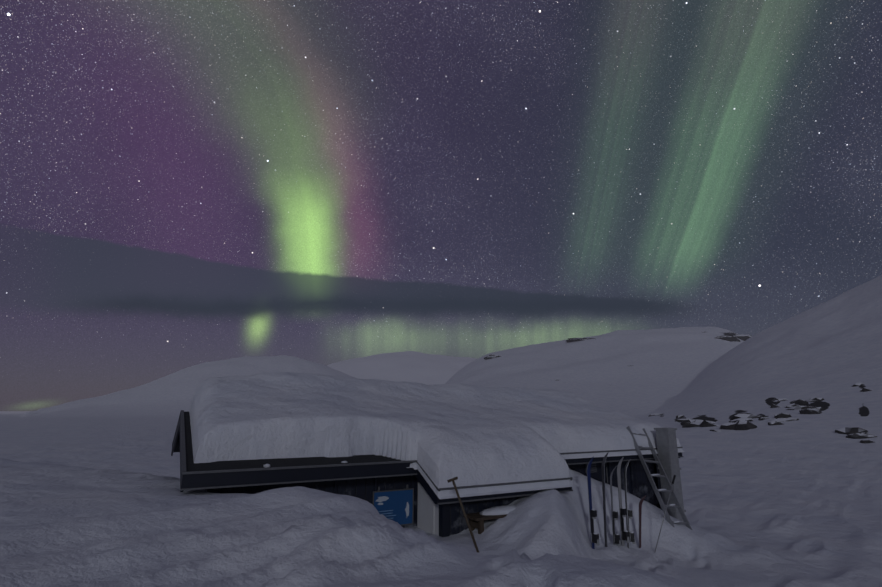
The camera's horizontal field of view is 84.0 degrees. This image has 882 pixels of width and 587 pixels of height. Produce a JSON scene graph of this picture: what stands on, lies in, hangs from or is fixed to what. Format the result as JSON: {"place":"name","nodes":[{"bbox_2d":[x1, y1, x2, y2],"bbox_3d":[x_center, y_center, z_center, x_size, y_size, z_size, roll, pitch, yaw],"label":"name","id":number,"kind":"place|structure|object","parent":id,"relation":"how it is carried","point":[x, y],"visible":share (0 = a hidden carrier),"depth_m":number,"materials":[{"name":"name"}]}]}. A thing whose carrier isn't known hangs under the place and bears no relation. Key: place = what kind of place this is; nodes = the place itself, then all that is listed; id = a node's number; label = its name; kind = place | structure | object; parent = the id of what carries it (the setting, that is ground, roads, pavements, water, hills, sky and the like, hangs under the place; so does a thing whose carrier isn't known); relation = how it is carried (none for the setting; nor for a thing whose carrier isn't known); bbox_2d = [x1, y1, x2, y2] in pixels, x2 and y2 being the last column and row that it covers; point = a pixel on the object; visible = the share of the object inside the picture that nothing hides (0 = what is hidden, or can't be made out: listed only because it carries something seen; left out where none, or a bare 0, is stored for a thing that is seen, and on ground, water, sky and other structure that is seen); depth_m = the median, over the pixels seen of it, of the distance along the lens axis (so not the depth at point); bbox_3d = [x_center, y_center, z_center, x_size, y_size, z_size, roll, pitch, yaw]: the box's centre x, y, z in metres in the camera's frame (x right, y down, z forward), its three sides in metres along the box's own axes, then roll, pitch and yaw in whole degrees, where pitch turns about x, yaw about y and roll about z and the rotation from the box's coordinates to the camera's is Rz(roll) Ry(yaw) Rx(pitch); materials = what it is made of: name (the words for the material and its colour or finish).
{"place":"outdoors","nodes":[
{"label":"outdoors","id":0,"kind":"place"},
{"bbox_2d":[0,275,881,586],"bbox_3d":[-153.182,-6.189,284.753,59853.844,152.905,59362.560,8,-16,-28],"label":"terrain","id":1,"kind":"structure","parent":0,"point":[90,495],"depth_m":11.16,"materials":[{"name":"white snow"}]},
{"bbox_2d":[171,410,682,536],"bbox_3d":[-0.309,3.926,9.820,9.045,3.069,6.476,8,-16,-28],"label":"hut","id":2,"kind":"object","parent":1,"relation":"on","point":[363,477],"visible":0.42,"depth_m":6.82,"materials":[{"name":"wood"}]},
{"bbox_2d":[263,458,404,467],"bbox_3d":[-1.371,2.310,6.692,2.018,0.065,0.089,8,-16,-28],"label":"clump","id":3,"kind":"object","parent":2,"relation":"on","point":[269,466],"depth_m":6.24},
{"bbox_2d":[372,488,413,525],"bbox_3d":[-0.701,3.153,7.201,0.652,0.502,0.028,8,-16,-28],"label":"sign","id":4,"kind":"object","parent":2,"relation":"attached to","point":[396,505],"visible":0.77,"depth_m":7.22,"materials":[{"name":"blue"}]},
{"bbox_2d":[417,481,438,535],"bbox_3d":[-0.200,3.724,6.905,0.108,2.040,0.760,8,-16,-28],"label":"wall panel","id":5,"kind":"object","parent":2,"relation":"attached to","point":[427,514],"depth_m":7.05,"materials":[{"name":"white wood"}]},
{"bbox_2d":[189,372,685,498],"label":"roof snow","id":6,"kind":"structure","parent":2,"relation":"on","point":[465,434],"depth_m":7.59,"materials":[{"name":"white snow"}]},
{"bbox_2d":[447,477,478,552],"bbox_3d":[0.408,2.997,5.874,0.260,1.610,0.080,-19,-6,-4],"label":"shovel","id":7,"kind":"object","parent":1,"relation":"on","point":[463,510],"visible":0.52,"depth_m":5.89,"materials":[{"name":"brown wood"}]},
{"bbox_2d":[466,496,522,533],"bbox_3d":[0.847,3.140,6.906,1.043,0.865,0.340,8,-16,-28],"label":"table","id":8,"kind":"object","parent":1,"relation":"on","point":[498,512],"visible":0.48,"depth_m":6.73,"materials":[{"name":"brown wood"}]},
{"bbox_2d":[587,457,599,548],"bbox_3d":[2.285,3.335,7.312,0.127,1.720,0.108,14,-19,-42],"label":"ski","id":9,"kind":"object","parent":1,"relation":"on","point":[595,535],"visible":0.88,"depth_m":7.32,"materials":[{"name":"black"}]},
{"bbox_2d":[601,452,608,546],"bbox_3d":[2.545,3.350,7.472,0.108,1.780,0.099,5,-16,-7],"label":"ski","id":10,"kind":"object","parent":1,"relation":"on","point":[604,494],"visible":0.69,"depth_m":7.51,"materials":[{"name":"grey"}]},
{"bbox_2d":[610,467,620,545],"bbox_3d":[2.700,3.479,7.558,0.108,1.560,0.127,-8,-19,31],"label":"ski","id":11,"kind":"object","parent":1,"relation":"on","point":[616,538],"visible":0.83,"depth_m":7.54,"materials":[{"name":"grey"}]},
{"bbox_2d":[617,457,629,545],"bbox_3d":[2.832,3.428,7.578,0.127,1.720,0.108,15,-20,-38],"label":"ski","id":12,"kind":"object","parent":1,"relation":"on","point":[624,533],"visible":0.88,"depth_m":7.58,"materials":[{"name":"grey"}]},
{"bbox_2d":[624,459,634,547],"bbox_3d":[2.943,3.472,7.622,0.108,1.720,0.127,2,-17,4],"label":"ski","id":13,"kind":"object","parent":1,"relation":"on","point":[630,516],"visible":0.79,"depth_m":7.61,"materials":[{"name":"grey"}]},
{"bbox_2d":[639,495,646,547],"bbox_3d":[3.160,3.798,7.661,0.108,1.220,0.099,-14,-37,42],"label":"ski","id":14,"kind":"object","parent":1,"relation":"on","point":[640,505],"visible":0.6,"depth_m":7.80,"materials":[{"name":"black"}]},
{"bbox_2d":[626,426,691,529],"bbox_3d":[3.964,3.364,8.955,0.450,1.798,1.235,3,-14,-14],"label":"ladder","id":15,"kind":"object","parent":1,"relation":"on","point":[657,491],"visible":0.83,"depth_m":8.91,"materials":[{"name":"metal"}]},
{"bbox_2d":[654,475,675,552],"bbox_3d":[3.460,3.492,7.611,0.090,1.370,0.090,32,-19,-21],"label":"ski pole","id":16,"kind":"object","parent":1,"relation":"on","point":[674,477],"visible":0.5,"depth_m":7.65,"materials":[{"name":"metal"}]},
{"bbox_2d":[654,428,685,521],"bbox_3d":[4.358,3.514,9.376,0.300,1.820,0.370,8,-16,-28],"label":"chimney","id":17,"kind":"object","parent":1,"relation":"on","point":[667,449],"visible":0.81,"depth_m":9.31,"materials":[{"name":"grey metal"}]},
{"bbox_2d":[484,334,876,443],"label":"hill rocks","id":18,"kind":"object","parent":1,"relation":"on","point":[739,421],"visible":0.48,"depth_m":50.12,"materials":[{"name":"grey stone"}]},
{"bbox_2d":[0,0,881,410],"label":"sky","id":19,"kind":"structure","parent":0,"point":[184,184],"materials":[{"name":"purple"}]}
]}

